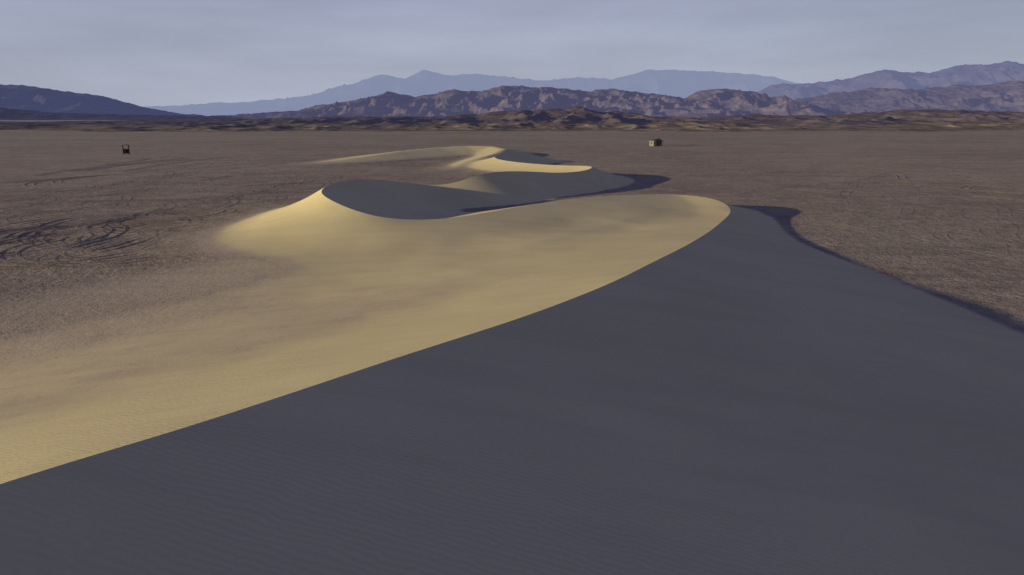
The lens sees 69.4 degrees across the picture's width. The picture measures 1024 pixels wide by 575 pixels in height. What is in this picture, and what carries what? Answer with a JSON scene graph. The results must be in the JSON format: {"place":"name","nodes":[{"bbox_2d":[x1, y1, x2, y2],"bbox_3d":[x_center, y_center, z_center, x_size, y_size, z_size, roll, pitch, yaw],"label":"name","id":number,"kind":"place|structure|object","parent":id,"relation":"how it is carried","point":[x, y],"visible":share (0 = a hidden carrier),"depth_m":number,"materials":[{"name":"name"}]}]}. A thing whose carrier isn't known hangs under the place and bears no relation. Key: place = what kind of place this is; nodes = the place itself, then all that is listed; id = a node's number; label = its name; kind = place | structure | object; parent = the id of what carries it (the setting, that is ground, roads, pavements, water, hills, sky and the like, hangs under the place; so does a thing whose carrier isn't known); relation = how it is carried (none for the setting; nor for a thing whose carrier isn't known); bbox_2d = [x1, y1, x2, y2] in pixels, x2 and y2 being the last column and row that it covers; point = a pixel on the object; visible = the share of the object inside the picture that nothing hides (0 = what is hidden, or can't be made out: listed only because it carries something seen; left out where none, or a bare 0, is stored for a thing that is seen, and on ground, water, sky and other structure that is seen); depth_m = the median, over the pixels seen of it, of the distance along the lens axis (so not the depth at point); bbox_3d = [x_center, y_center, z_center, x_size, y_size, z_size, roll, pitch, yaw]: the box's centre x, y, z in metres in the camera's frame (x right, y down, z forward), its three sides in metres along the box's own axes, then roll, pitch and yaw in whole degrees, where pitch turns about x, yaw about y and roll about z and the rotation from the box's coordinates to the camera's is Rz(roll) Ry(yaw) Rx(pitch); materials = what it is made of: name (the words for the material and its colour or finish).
{"place":"outdoors","nodes":[
{"label":"outdoors","id":0,"kind":"place"},
{"bbox_2d":[0,84,203,115],"bbox_3d":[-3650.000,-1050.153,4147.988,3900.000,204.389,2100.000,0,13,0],"label":"mountain range","id":1,"kind":"structure","parent":0,"point":[25,97],"depth_m":4104.78,"materials":[{"name":"grey stone"}]},
{"bbox_2d":[0,107,265,119],"bbox_3d":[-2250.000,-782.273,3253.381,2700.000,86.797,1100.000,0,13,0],"label":"mountain range","id":2,"kind":"structure","parent":0,"point":[11,114],"depth_m":3094.39,"materials":[{"name":"grey stone"}]},
{"bbox_2d":[146,69,801,115],"bbox_3d":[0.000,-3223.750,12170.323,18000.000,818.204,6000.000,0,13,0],"label":"mountain range","id":3,"kind":"structure","parent":0,"point":[681,83],"depth_m":12024.37,"materials":[{"name":"grey stone"}]},
{"bbox_2d":[0,146,1023,574],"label":"sand dune","id":4,"kind":"structure","parent":0,"point":[472,360],"depth_m":32.11,"materials":[{"name":"beige sand"}]},
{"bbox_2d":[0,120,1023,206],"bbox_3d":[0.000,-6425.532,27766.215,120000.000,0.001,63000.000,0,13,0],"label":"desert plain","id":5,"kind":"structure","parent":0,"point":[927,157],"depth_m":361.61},
{"bbox_2d":[122,144,129,153],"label":"wooden lookout hut","id":6,"kind":"object","parent":5,"relation":"on","point":[126,151],"visible":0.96,"depth_m":297.63,"materials":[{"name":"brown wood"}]},
{"bbox_2d":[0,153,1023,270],"bbox_3d":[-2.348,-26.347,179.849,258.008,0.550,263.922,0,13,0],"label":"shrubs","id":7,"kind":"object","parent":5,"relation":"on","point":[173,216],"visible":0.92,"depth_m":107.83,"materials":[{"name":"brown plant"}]},
{"bbox_2d":[649,138,662,145],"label":"hut","id":8,"kind":"object","parent":5,"relation":"on","point":[655,141],"visible":0.89,"depth_m":377.67,"materials":[{"name":"paint"}]},
{"bbox_2d":[0,106,1023,125],"bbox_3d":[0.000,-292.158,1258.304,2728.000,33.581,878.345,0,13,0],"label":"foothills","id":9,"kind":"structure","parent":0,"point":[575,115],"depth_m":1179.06,"materials":[{"name":"brown stone"}]},
{"bbox_2d":[0,122,1023,131],"bbox_3d":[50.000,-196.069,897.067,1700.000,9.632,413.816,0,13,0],"label":"foothills","id":10,"kind":"structure","parent":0,"point":[715,127],"depth_m":840.54,"materials":[{"name":"brown stone"}]},
{"bbox_2d":[0,0,1023,106],"label":"sky","id":11,"kind":"structure","parent":0,"point":[143,53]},
{"bbox_2d":[211,85,854,118],"bbox_3d":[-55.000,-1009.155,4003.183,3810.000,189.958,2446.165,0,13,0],"label":"mountain range","id":12,"kind":"structure","parent":0,"point":[697,104],"depth_m":3582.46,"materials":[{"name":"stone"}]},
{"bbox_2d":[757,61,1023,99],"bbox_3d":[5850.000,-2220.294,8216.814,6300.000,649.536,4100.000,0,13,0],"label":"mountain range","id":13,"kind":"structure","parent":0,"point":[981,74],"depth_m":8252.14,"materials":[{"name":"grey stone"}]},
{"bbox_2d":[794,81,1023,113],"bbox_3d":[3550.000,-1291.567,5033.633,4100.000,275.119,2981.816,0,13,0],"label":"mountain range","id":14,"kind":"structure","parent":0,"point":[1005,96],"depth_m":4813.03,"materials":[{"name":"stone"}]}
]}

